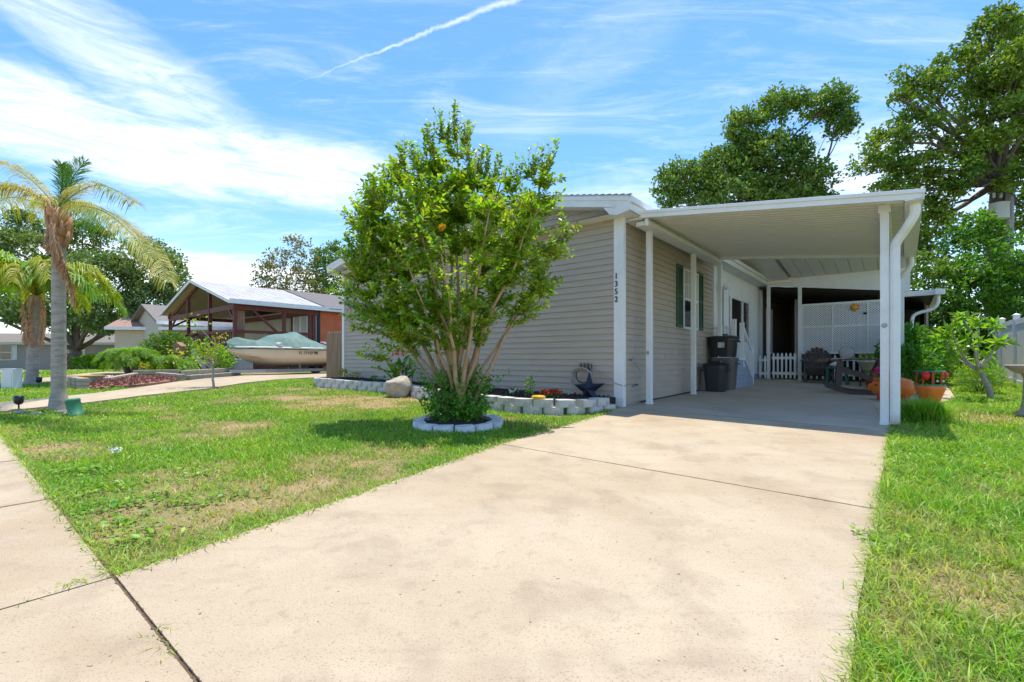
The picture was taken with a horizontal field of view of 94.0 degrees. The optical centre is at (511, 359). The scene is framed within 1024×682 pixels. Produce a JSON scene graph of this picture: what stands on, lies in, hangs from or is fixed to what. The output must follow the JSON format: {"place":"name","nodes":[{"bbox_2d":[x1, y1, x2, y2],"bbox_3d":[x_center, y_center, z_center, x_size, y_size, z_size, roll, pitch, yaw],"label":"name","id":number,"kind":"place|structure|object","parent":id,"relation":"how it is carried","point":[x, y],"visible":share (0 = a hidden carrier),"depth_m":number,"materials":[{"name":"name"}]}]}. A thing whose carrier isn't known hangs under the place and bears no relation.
{"place":"outdoors","nodes":[
{"label":"outdoors","id":0,"kind":"place"},
{"bbox_2d":[0,369,122,381],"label":"grass","id":1,"kind":"structure","parent":0,"point":[44,373],"depth_m":17.22,"materials":[{"name":"plant"}]},
{"bbox_2d":[0,372,124,385],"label":"footpath","id":2,"kind":"structure","parent":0,"point":[48,379],"depth_m":15.30,"materials":[{"name":"concrete"}]},
{"bbox_2d":[0,435,193,681],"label":"sidewalk","id":3,"kind":"structure","parent":0,"point":[85,632],"depth_m":1.68,"materials":[{"name":"concrete"}]},
{"bbox_2d":[0,373,325,412],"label":"neighbour driveway","id":4,"kind":"structure","parent":0,"point":[154,390],"depth_m":10.13,"materials":[{"name":"concrete"}]},
{"bbox_2d":[191,349,325,373],"bbox_3d":[-7.719,0.103,16.725,1.730,0.856,6.200,0,0,39],"label":"boat trailer","id":5,"kind":"object","parent":4,"relation":"on","point":[315,369],"visible":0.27,"depth_m":15.80,"materials":[{"name":"metal"}]},
{"bbox_2d":[224,332,325,366],"bbox_3d":[-7.346,-0.449,17.181,2.019,1.377,5.421,0,0,39],"label":"motor boat","id":6,"kind":"object","parent":5,"relation":"on","point":[292,349],"visible":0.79,"depth_m":15.89,"materials":[{"name":"white"}]},
{"bbox_2d":[172,342,185,356],"bbox_3d":[-12.550,-0.092,18.000,0.360,1.160,0.320,0,0,0],"label":"bird feeder","id":7,"kind":"object","parent":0,"point":[180,345],"visible":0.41,"depth_m":17.88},
{"bbox_2d":[116,407,888,681],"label":"driveway","id":8,"kind":"structure","parent":0,"point":[567,553],"depth_m":2.00,"materials":[{"name":"concrete"}]},
{"bbox_2d":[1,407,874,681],"bbox_3d":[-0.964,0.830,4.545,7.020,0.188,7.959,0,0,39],"label":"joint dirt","id":9,"kind":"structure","parent":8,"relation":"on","point":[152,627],"depth_m":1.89,"materials":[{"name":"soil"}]},
{"bbox_2d":[0,364,1023,681],"bbox_3d":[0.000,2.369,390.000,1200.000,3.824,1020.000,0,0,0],"label":"ground","id":10,"kind":"structure","parent":0,"point":[168,512],"depth_m":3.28,"materials":[{"name":"green plant"}]},
{"bbox_2d":[0,368,22,388],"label":"utility box","id":11,"kind":"object","parent":10,"relation":"on","point":[11,378],"visible":0.88,"depth_m":10.40,"materials":[{"name":"plastic"}]},
{"bbox_2d":[13,395,24,408],"bbox_3d":[-7.180,0.659,6.950,0.120,0.280,0.117,0,0,0],"label":"path light","id":12,"kind":"object","parent":10,"relation":"on","point":[18,400],"visible":0.93,"depth_m":6.92,"materials":[{"name":"black plastic"}]},
{"bbox_2d":[0,333,114,369],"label":"grey house","id":13,"kind":"structure","parent":10,"relation":"on","point":[12,351],"depth_m":43.15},
{"bbox_2d":[0,344,11,359],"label":"window","id":14,"kind":"structure","parent":13,"relation":"in","point":[5,350],"depth_m":42.77,"materials":[{"name":"white glass"}]},
{"bbox_2d":[0,250,129,384],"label":"palm","id":15,"kind":"object","parent":10,"relation":"on","point":[32,276],"visible":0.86,"depth_m":11.50,"materials":[{"name":"green plant"}]},
{"bbox_2d":[0,381,135,401],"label":"verge grass","id":16,"kind":"structure","parent":10,"relation":"on","point":[33,391],"depth_m":9.72,"materials":[{"name":"plant"}]},
{"bbox_2d":[64,398,85,416],"bbox_3d":[-5.949,0.667,6.500,0.237,0.302,0.190,0,0,0],"label":"utility pedestal","id":17,"kind":"object","parent":10,"relation":"on","point":[74,406],"visible":0.81,"depth_m":6.44,"materials":[{"name":"plastic"}]},
{"bbox_2d":[0,154,180,410],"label":"queen palm","id":18,"kind":"object","parent":10,"relation":"on","point":[58,219],"visible":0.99,"depth_m":7.01,"materials":[{"name":"green plant"}]},
{"bbox_2d":[67,352,114,369],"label":"hedge","id":19,"kind":"object","parent":10,"relation":"on","point":[83,361],"visible":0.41,"depth_m":37.56,"materials":[{"name":"green plant"}]},
{"bbox_2d":[0,206,193,369],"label":"live oak","id":20,"kind":"object","parent":10,"relation":"on","point":[133,294],"visible":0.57,"depth_m":37.31,"materials":[{"name":"green plant"}]},
{"bbox_2d":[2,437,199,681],"bbox_3d":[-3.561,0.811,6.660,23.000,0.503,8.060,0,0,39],"label":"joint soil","id":21,"kind":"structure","parent":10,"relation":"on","point":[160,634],"depth_m":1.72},
{"bbox_2d":[104,316,144,369],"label":"cream house","id":22,"kind":"structure","parent":10,"relation":"on","point":[128,332],"depth_m":33.81,"materials":[{"name":"paint"}]},
{"bbox_2d":[90,346,162,373],"bbox_3d":[-12.702,0.043,15.936,2.201,1.049,1.732,0,0,0],"label":"shrub","id":23,"kind":"object","parent":10,"relation":"on","point":[124,358],"visible":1,"depth_m":15.55,"materials":[{"name":"green plant"}]},
{"bbox_2d":[89,373,179,389],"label":"red mulch","id":24,"kind":"object","parent":10,"relation":"on","point":[146,384],"visible":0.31,"depth_m":11.30,"materials":[{"name":"wood"}]},
{"bbox_2d":[16,404,288,547],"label":"clover weeds","id":25,"kind":"object","parent":10,"relation":"on","point":[116,503],"visible":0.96,"depth_m":2.89,"materials":[{"name":"green plant"}]},
{"bbox_2d":[133,369,178,373],"bbox_3d":[-11.400,0.385,15.300,1.167,0.142,0.140,0,0,-31],"label":"landscape timber","id":26,"kind":"object","parent":10,"relation":"on","point":[153,371],"visible":0.76,"depth_m":15.21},
{"bbox_2d":[138,330,198,361],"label":"dark shrub","id":27,"kind":"object","parent":10,"relation":"on","point":[170,338],"visible":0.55,"depth_m":19.51,"materials":[{"name":"green plant"}]},
{"bbox_2d":[148,354,198,373],"bbox_3d":[-12.003,0.190,16.949,1.566,0.790,1.329,0,0,0],"label":"fern palm","id":28,"kind":"object","parent":10,"relation":"on","point":[188,365],"visible":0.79,"depth_m":16.75,"materials":[{"name":"green plant"}]},
{"bbox_2d":[131,304,232,350],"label":"beige house","id":29,"kind":"structure","parent":10,"relation":"on","point":[148,318],"depth_m":32.88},
{"bbox_2d":[158,327,232,330],"bbox_3d":[-19.531,-2.010,31.300,6.000,0.180,1.800,0,0,0],"label":"white awning","id":30,"kind":"object","parent":29,"relation":"attached to","point":[195,328],"visible":0.5,"depth_m":30.40,"materials":[{"name":"metal"}]},
{"bbox_2d":[165,313,237,386],"bbox_3d":[-6.954,-0.210,10.695,1.271,1.782,1.044,0,0,0],"label":"citrus sapling","id":31,"kind":"object","parent":10,"relation":"on","point":[204,352],"visible":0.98,"depth_m":10.79,"materials":[{"name":"green plant"}]},
{"bbox_2d":[181,368,233,374],"bbox_3d":[-9.125,0.339,14.400,0.140,0.177,1.836,0,0,11],"label":"landscape timber","id":32,"kind":"object","parent":10,"relation":"on","point":[203,371],"visible":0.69,"depth_m":14.14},
{"bbox_2d":[186,372,240,379],"bbox_3d":[-8.925,0.471,14.350,0.140,0.180,1.935,0,0,10],"label":"landscape timber","id":33,"kind":"object","parent":10,"relation":"on","point":[203,376],"visible":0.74,"depth_m":14.10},
{"bbox_2d":[204,345,236,368],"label":"shrub","id":34,"kind":"object","parent":10,"relation":"on","point":[224,364],"visible":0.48,"depth_m":16.10,"materials":[{"name":"green plant"}]},
{"bbox_2d":[231,359,252,368],"bbox_3d":[-11.085,0.275,19.612,0.900,0.650,0.500,0,0,39],"label":"air conditioner","id":35,"kind":"object","parent":10,"relation":"on","point":[241,364],"visible":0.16,"depth_m":19.30,"materials":[{"name":"metal"}]},
{"bbox_2d":[156,279,341,369],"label":"orange house","id":36,"kind":"structure","parent":10,"relation":"on","point":[253,313],"depth_m":24.69,"materials":[{"name":"metal"}]},
{"bbox_2d":[248,247,281,289],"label":"tree","id":37,"kind":"object","parent":10,"relation":"on","point":[265,278],"visible":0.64,"depth_m":45.57,"materials":[{"name":"green plant"}]},
{"bbox_2d":[266,247,297,289],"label":"tree","id":38,"kind":"object","parent":10,"relation":"on","point":[286,283],"visible":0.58,"depth_m":47.92,"materials":[{"name":"green plant"}]},
{"bbox_2d":[278,234,308,289],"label":"tree","id":39,"kind":"object","parent":10,"relation":"on","point":[289,253],"visible":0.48,"depth_m":49.76,"materials":[{"name":"green plant"}]},
{"bbox_2d":[0,377,602,573],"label":"lawn grass","id":40,"kind":"structure","parent":10,"relation":"on","point":[281,445],"depth_m":4.61,"materials":[{"name":"plant"}]},
{"bbox_2d":[290,233,325,293],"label":"tree","id":41,"kind":"object","parent":10,"relation":"on","point":[300,268],"visible":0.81,"depth_m":45.88,"materials":[{"name":"green plant"}]},
{"bbox_2d":[301,245,332,293],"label":"tree","id":42,"kind":"object","parent":10,"relation":"on","point":[319,263],"visible":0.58,"depth_m":47.75,"materials":[{"name":"green plant"}]},
{"bbox_2d":[315,239,344,294],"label":"tree","id":43,"kind":"object","parent":10,"relation":"on","point":[333,247],"visible":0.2,"depth_m":49.65,"materials":[{"name":"green plant"}]},
{"bbox_2d":[326,331,341,377],"bbox_3d":[-4.760,-0.088,12.994,1.018,1.383,0.060,0,0,39],"label":"wooden fence","id":44,"kind":"object","parent":10,"relation":"on","point":[333,352],"visible":0.58,"depth_m":13.05,"materials":[{"name":"wood"}]},
{"bbox_2d":[328,246,349,295],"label":"tree","id":45,"kind":"object","parent":10,"relation":"on","point":[336,286],"visible":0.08,"depth_m":45.66,"materials":[{"name":"green plant"}]},
{"bbox_2d":[384,376,412,397],"bbox_3d":[-2.163,0.550,9.131,0.524,0.492,0.413,0,0,18],"label":"boulder","id":46,"kind":"object","parent":10,"relation":"on","point":[399,386],"visible":0.88,"depth_m":8.99,"materials":[{"name":"stone"}]},
{"bbox_2d":[418,423,437,431],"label":"edging block","id":47,"kind":"structure","parent":10,"relation":"on","point":[426,426],"depth_m":5.40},
{"bbox_2d":[433,424,453,433],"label":"edging block","id":48,"kind":"structure","parent":10,"relation":"on","point":[444,428],"depth_m":5.30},
{"bbox_2d":[426,419,489,427],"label":"tree mulch","id":49,"kind":"object","parent":10,"relation":"on","point":[457,422],"visible":0.37,"depth_m":5.68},
{"bbox_2d":[325,99,582,422],"bbox_3d":[-0.876,-1.231,6.086,2.994,4.154,2.201,0,0,32],"label":"crape myrtle","id":50,"kind":"object","parent":49,"relation":"on","point":[457,391],"visible":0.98,"depth_m":5.77,"materials":[{"name":"green plant"}]},
{"bbox_2d":[455,424,474,433],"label":"edging block","id":51,"kind":"structure","parent":10,"relation":"on","point":[465,428],"depth_m":5.32,"materials":[{"name":"concrete"}]},
{"bbox_2d":[327,376,615,405],"bbox_3d":[-1.680,0.622,9.469,7.550,0.366,1.270,0,0,39],"label":"mulch bed","id":52,"kind":"object","parent":10,"relation":"on","point":[612,400],"visible":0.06,"depth_m":7.93,"materials":[{"name":"wood"}]},
{"bbox_2d":[386,349,417,382],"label":"canna lily","id":53,"kind":"object","parent":52,"relation":"on","point":[399,363],"visible":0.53,"depth_m":10.28,"materials":[{"name":"green plant"}]},
{"bbox_2d":[524,375,535,396],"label":"bed plant","id":54,"kind":"object","parent":52,"relation":"on","point":[530,382],"visible":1,"depth_m":7.48,"materials":[{"name":"green plant"}]},
{"bbox_2d":[538,388,562,398],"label":"bed plant","id":55,"kind":"object","parent":52,"relation":"on","point":[552,391],"visible":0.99,"depth_m":7.33,"materials":[{"name":"red plant"}]},
{"bbox_2d":[574,371,604,396],"bbox_3d":[1.216,0.453,7.626,0.569,0.545,0.136,0,0,39],"label":"metal star","id":56,"kind":"object","parent":52,"relation":"on","point":[589,388],"visible":0.91,"depth_m":7.59,"materials":[{"name":"metal"}]},
{"bbox_2d":[475,423,492,431],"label":"edging block","id":57,"kind":"structure","parent":10,"relation":"on","point":[483,427],"depth_m":5.42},
{"bbox_2d":[504,405,522,412],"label":"edging block","id":58,"kind":"structure","parent":10,"relation":"on","point":[512,409],"depth_m":6.97,"materials":[{"name":"concrete"}]},
{"bbox_2d":[497,396,517,404],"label":"edging block","id":59,"kind":"structure","parent":58,"relation":"on","point":[504,400],"depth_m":7.08,"materials":[{"name":"concrete"}]},
{"bbox_2d":[523,406,542,413],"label":"edging block","id":60,"kind":"structure","parent":10,"relation":"on","point":[531,410],"depth_m":6.83,"materials":[{"name":"concrete"}]},
{"bbox_2d":[513,398,532,406],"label":"edging block","id":61,"kind":"structure","parent":60,"relation":"on","point":[528,402],"depth_m":6.88,"materials":[{"name":"concrete"}]},
{"bbox_2d":[543,406,563,414],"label":"edging block","id":62,"kind":"structure","parent":10,"relation":"on","point":[553,410],"depth_m":6.74,"materials":[{"name":"concrete"}]},
{"bbox_2d":[533,399,553,407],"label":"edging block","id":63,"kind":"structure","parent":62,"relation":"on","point":[544,403],"depth_m":6.79,"materials":[{"name":"concrete"}]},
{"bbox_2d":[555,399,575,407],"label":"edging block","id":64,"kind":"structure","parent":62,"relation":"on","point":[563,403],"depth_m":6.76,"materials":[{"name":"concrete"}]},
{"bbox_2d":[326,193,791,406],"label":"manufactured house","id":65,"kind":"structure","parent":10,"relation":"on","point":[594,314],"depth_m":8.62,"materials":[{"name":"plastic"}]},
{"bbox_2d":[568,362,642,394],"bbox_3d":[1.478,0.296,7.751,1.238,0.514,0.549,0,0,-2],"label":"garden hose","id":66,"kind":"object","parent":65,"relation":"attached to","point":[575,370],"visible":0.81,"depth_m":7.82,"materials":[{"name":"rubber"}]},
{"bbox_2d":[682,268,698,330],"bbox_3d":[3.742,-1.245,9.998,0.040,1.230,0.880,0,0,39],"label":"window","id":67,"kind":"structure","parent":65,"relation":"in","point":[686,273],"depth_m":9.89,"materials":[{"name":"white metal"}]},
{"bbox_2d":[766,308,772,353],"bbox_3d":[8.570,-0.950,15.893,0.040,1.500,0.800,0,0,39],"label":"window","id":68,"kind":"structure","parent":65,"relation":"in","point":[766,308],"depth_m":16.17,"materials":[{"name":"white metal"}]},
{"bbox_2d":[739,258,944,379],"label":"porch roof","id":69,"kind":"structure","parent":65,"relation":"attached to","point":[796,283],"depth_m":13.78,"materials":[{"name":"white metal"}]},
{"bbox_2d":[801,299,879,353],"bbox_3d":[9.291,-0.892,13.224,2.208,1.445,0.035,0,0,39],"label":"lattice panel","id":70,"kind":"object","parent":69,"relation":"attached to","point":[831,336],"visible":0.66,"depth_m":13.34,"materials":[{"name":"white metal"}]},
{"bbox_2d":[564,406,585,414],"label":"edging block","id":71,"kind":"structure","parent":10,"relation":"on","point":[576,410],"depth_m":6.80,"materials":[{"name":"concrete"}]},
{"bbox_2d":[586,406,602,413],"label":"edging block","id":72,"kind":"structure","parent":10,"relation":"on","point":[591,410],"depth_m":6.90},
{"bbox_2d":[576,399,596,407],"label":"edging block","id":73,"kind":"structure","parent":72,"relation":"on","point":[583,403],"depth_m":6.82,"materials":[{"name":"concrete"}]},
{"bbox_2d":[603,404,615,409],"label":"edging block","id":74,"kind":"structure","parent":10,"relation":"on","point":[610,406],"depth_m":7.11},
{"bbox_2d":[589,397,609,405],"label":"edging block","id":75,"kind":"structure","parent":74,"relation":"on","point":[601,401],"depth_m":7.01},
{"bbox_2d":[649,76,863,208],"bbox_3d":[12.700,-6.843,24.941,11.180,15.486,4.346,0,0,0],"label":"oak tree","id":76,"kind":"object","parent":10,"relation":"on","point":[743,157],"visible":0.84,"depth_m":24.35,"materials":[{"name":"green plant"}]},
{"bbox_2d":[850,525,924,550],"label":"creeping weed","id":77,"kind":"object","parent":10,"relation":"on","point":[858,531],"visible":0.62,"depth_m":2.33,"materials":[{"name":"green plant"}]},
{"bbox_2d":[871,395,975,424],"bbox_3d":[5.412,0.634,6.269,1.118,0.366,1.210,0,0,-43],"label":"grass clump","id":78,"kind":"object","parent":10,"relation":"on","point":[934,411],"visible":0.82,"depth_m":6.12,"materials":[{"name":"plant"}]},
{"bbox_2d":[829,375,1023,681],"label":"side grass","id":79,"kind":"structure","parent":10,"relation":"on","point":[1006,447],"depth_m":2.31,"materials":[{"name":"plant"}]},
{"bbox_2d":[914,366,948,401],"bbox_3d":[6.355,0.442,7.252,0.400,0.702,0.413,0,0,0],"label":"garden planter","id":80,"kind":"object","parent":10,"relation":"on","point":[930,381],"visible":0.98,"depth_m":7.13,"materials":[{"name":"ceramic"}]},
{"bbox_2d":[843,0,1023,318],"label":"oak tree","id":81,"kind":"object","parent":10,"relation":"on","point":[984,154],"visible":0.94,"depth_m":19.62,"materials":[{"name":"green plant"}]},
{"bbox_2d":[919,325,968,383],"bbox_3d":[10.901,-0.067,12.595,1.799,1.706,1.594,0,0,-27],"label":"yellow shrub","id":82,"kind":"object","parent":10,"relation":"on","point":[939,343],"visible":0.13,"depth_m":12.23,"materials":[{"name":"green plant"}]},
{"bbox_2d":[907,245,983,337],"bbox_3d":[15.318,-1.796,17.847,3.251,4.973,3.063,0,0,0],"label":"overgrown shrub","id":83,"kind":"object","parent":10,"relation":"on","point":[934,318],"visible":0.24,"depth_m":17.23,"materials":[{"name":"green plant"}]},
{"bbox_2d":[871,444,1023,553],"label":"edge weeds","id":84,"kind":"object","parent":10,"relation":"on","point":[907,534],"visible":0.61,"depth_m":3.67,"materials":[{"name":"green plant"}]},
{"bbox_2d":[935,319,994,373],"bbox_3d":[15.101,-0.369,16.455,4.777,2.244,2.400,0,0,-12],"label":"overgrown shrub","id":85,"kind":"object","parent":10,"relation":"on","point":[970,351],"visible":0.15,"depth_m":16.14,"materials":[{"name":"green plant"}]},
{"bbox_2d":[910,206,1023,373],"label":"overgrown shrub","id":86,"kind":"object","parent":10,"relation":"on","point":[982,273],"visible":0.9,"depth_m":16.80,"materials":[{"name":"green plant"}]},
{"bbox_2d":[926,310,1021,398],"bbox_3d":[8.689,-0.062,8.930,1.545,1.749,1.257,0,0,0],"label":"plumeria tree","id":87,"kind":"object","parent":10,"relation":"on","point":[946,336],"visible":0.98,"depth_m":8.92,"materials":[{"name":"green plant"}]},
{"bbox_2d":[951,359,1009,392],"bbox_3d":[9.888,0.378,10.074,0.898,0.815,0.900,0,0,0],"label":"round shrub","id":88,"kind":"object","parent":10,"relation":"on","point":[987,370],"visible":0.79,"depth_m":10.03,"materials":[{"name":"green plant"}]},
{"bbox_2d":[950,174,1023,316],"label":"utility pole","id":89,"kind":"object","parent":10,"relation":"on","point":[1005,209],"visible":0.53,"depth_m":19.37,"materials":[{"name":"grey"}]},
{"bbox_2d":[979,313,1023,385],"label":"vinyl fence","id":90,"kind":"object","parent":10,"relation":"on","point":[1011,354],"visible":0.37,"depth_m":12.77,"materials":[{"name":"white plastic"}]},
{"bbox_2d":[979,253,1023,320],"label":"overgrown shrub","id":91,"kind":"object","parent":10,"relation":"on","point":[1019,264],"visible":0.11,"depth_m":18.09,"materials":[{"name":"green plant"}]},
{"bbox_2d":[1004,365,1023,416],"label":"bird bath","id":92,"kind":"object","parent":10,"relation":"on","point":[1019,369],"visible":0.95,"depth_m":6.77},
{"bbox_2d":[0,0,1023,348],"label":"sky","id":93,"kind":"structure","parent":0,"point":[239,127],"materials":[{"name":"blue"}]},
{"bbox_2d":[625,378,954,430],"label":"carport slab","id":94,"kind":"structure","parent":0,"point":[813,402],"depth_m":7.95,"materials":[{"name":"concrete"}]},
{"bbox_2d":[701,361,730,391],"bbox_3d":[4.386,0.347,10.272,0.574,0.650,0.506,0,0,39],"label":"trash can","id":95,"kind":"object","parent":94,"relation":"on","point":[715,375],"visible":1,"depth_m":10.10,"materials":[{"name":"grey plastic"}]},
{"bbox_2d":[710,358,740,389],"bbox_3d":[4.822,0.312,10.819,0.645,0.720,0.530,0,0,39],"label":"trash can","id":96,"kind":"object","parent":94,"relation":"on","point":[732,375],"visible":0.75,"depth_m":10.57,"materials":[{"name":"plastic"}]},
{"bbox_2d":[707,334,740,356],"bbox_3d":[4.782,-0.323,10.801,0.718,0.520,0.528,0,0,39],"label":"storage tote","id":97,"kind":"object","parent":96,"relation":"on","point":[724,345],"visible":0.95,"depth_m":10.60,"materials":[{"name":"black plastic"}]},
{"bbox_2d":[714,319,753,387],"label":"entry steps","id":98,"kind":"structure","parent":94,"relation":"on","point":[745,375],"depth_m":11.50,"materials":[{"name":"white metal"}]},
{"bbox_2d":[758,355,767,377],"bbox_3d":[7.642,0.202,14.545,0.260,0.684,0.042,0,0,39],"label":"picket fence","id":99,"kind":"object","parent":94,"relation":"on","point":[764,373],"visible":1,"depth_m":14.54,"materials":[{"name":"white wood"}]},
{"bbox_2d":[626,186,925,424],"bbox_3d":[4.530,-0.773,8.104,3.650,3.134,4.268,0,0,39],"label":"carport","id":100,"kind":"object","parent":94,"relation":"on","point":[884,227],"visible":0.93,"depth_m":7.26,"materials":[{"name":"white metal"}]},
{"bbox_2d":[772,352,796,378],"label":"picket gate","id":101,"kind":"structure","parent":94,"relation":"on","point":[790,373],"depth_m":14.11,"materials":[{"name":"white wood"}]},
{"bbox_2d":[800,347,835,382],"bbox_3d":[8.402,0.151,13.123,0.802,1.020,1.103,0,0,30],"label":"adirondack chair","id":102,"kind":"object","parent":94,"relation":"on","point":[818,355],"visible":0.91,"depth_m":13.28,"materials":[{"name":"brown plastic"}]},
{"bbox_2d":[824,367,849,384],"bbox_3d":[8.433,0.409,12.386,0.520,0.454,0.400,0,0,39],"label":"garden stool","id":103,"kind":"object","parent":94,"relation":"on","point":[828,376],"visible":0.81,"depth_m":12.35,"materials":[{"name":"teal plastic"}]},
{"bbox_2d":[803,354,874,379],"bbox_3d":[9.337,0.192,13.286,2.160,0.704,0.043,0,0,39],"label":"picket fence","id":104,"kind":"object","parent":94,"relation":"on","point":[847,365],"visible":0.23,"depth_m":13.26,"materials":[{"name":"white wood"}]},
{"bbox_2d":[839,346,854,358],"bbox_3d":[9.217,-0.190,13.140,0.360,0.360,0.046,0,0,39],"label":"wall dial","id":105,"kind":"object","parent":104,"relation":"attached to","point":[846,352],"depth_m":13.12,"materials":[{"name":"beige"}]},
{"bbox_2d":[824,354,879,394],"bbox_3d":[7.269,0.163,9.849,1.393,1.095,0.802,0,0,32],"label":"rocking chair","id":106,"kind":"object","parent":94,"relation":"on","point":[839,371],"visible":0.62,"depth_m":9.76,"materials":[{"name":"brown wood"}]},
{"bbox_2d":[868,367,915,401],"bbox_3d":[6.774,0.423,8.514,0.358,0.616,0.691,0,0,-39],"label":"pig planter","id":107,"kind":"object","parent":94,"relation":"on","point":[907,389],"visible":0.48,"depth_m":8.35,"materials":[{"name":"ceramic"}]},
{"bbox_2d":[873,320,943,381],"bbox_3d":[9.591,-0.095,11.602,1.356,1.764,1.351,0,0,-29],"label":"leafy shrub","id":108,"kind":"object","parent":94,"relation":"on","point":[915,334],"visible":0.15,"depth_m":11.33,"materials":[{"name":"green plant"}]},
{"bbox_2d":[901,339,945,381],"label":"leafy shrub","id":109,"kind":"object","parent":94,"relation":"on","point":[913,356],"visible":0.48,"depth_m":10.05,"materials":[{"name":"green plant"}]},
{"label":"plant stand","id":110,"kind":"object","parent":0,"visible":0},
{"bbox_2d":[857,353,877,370],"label":"potted plant","id":111,"kind":"object","parent":110,"relation":"on","point":[864,365],"visible":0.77,"depth_m":11.57,"materials":[{"name":"green plant"}]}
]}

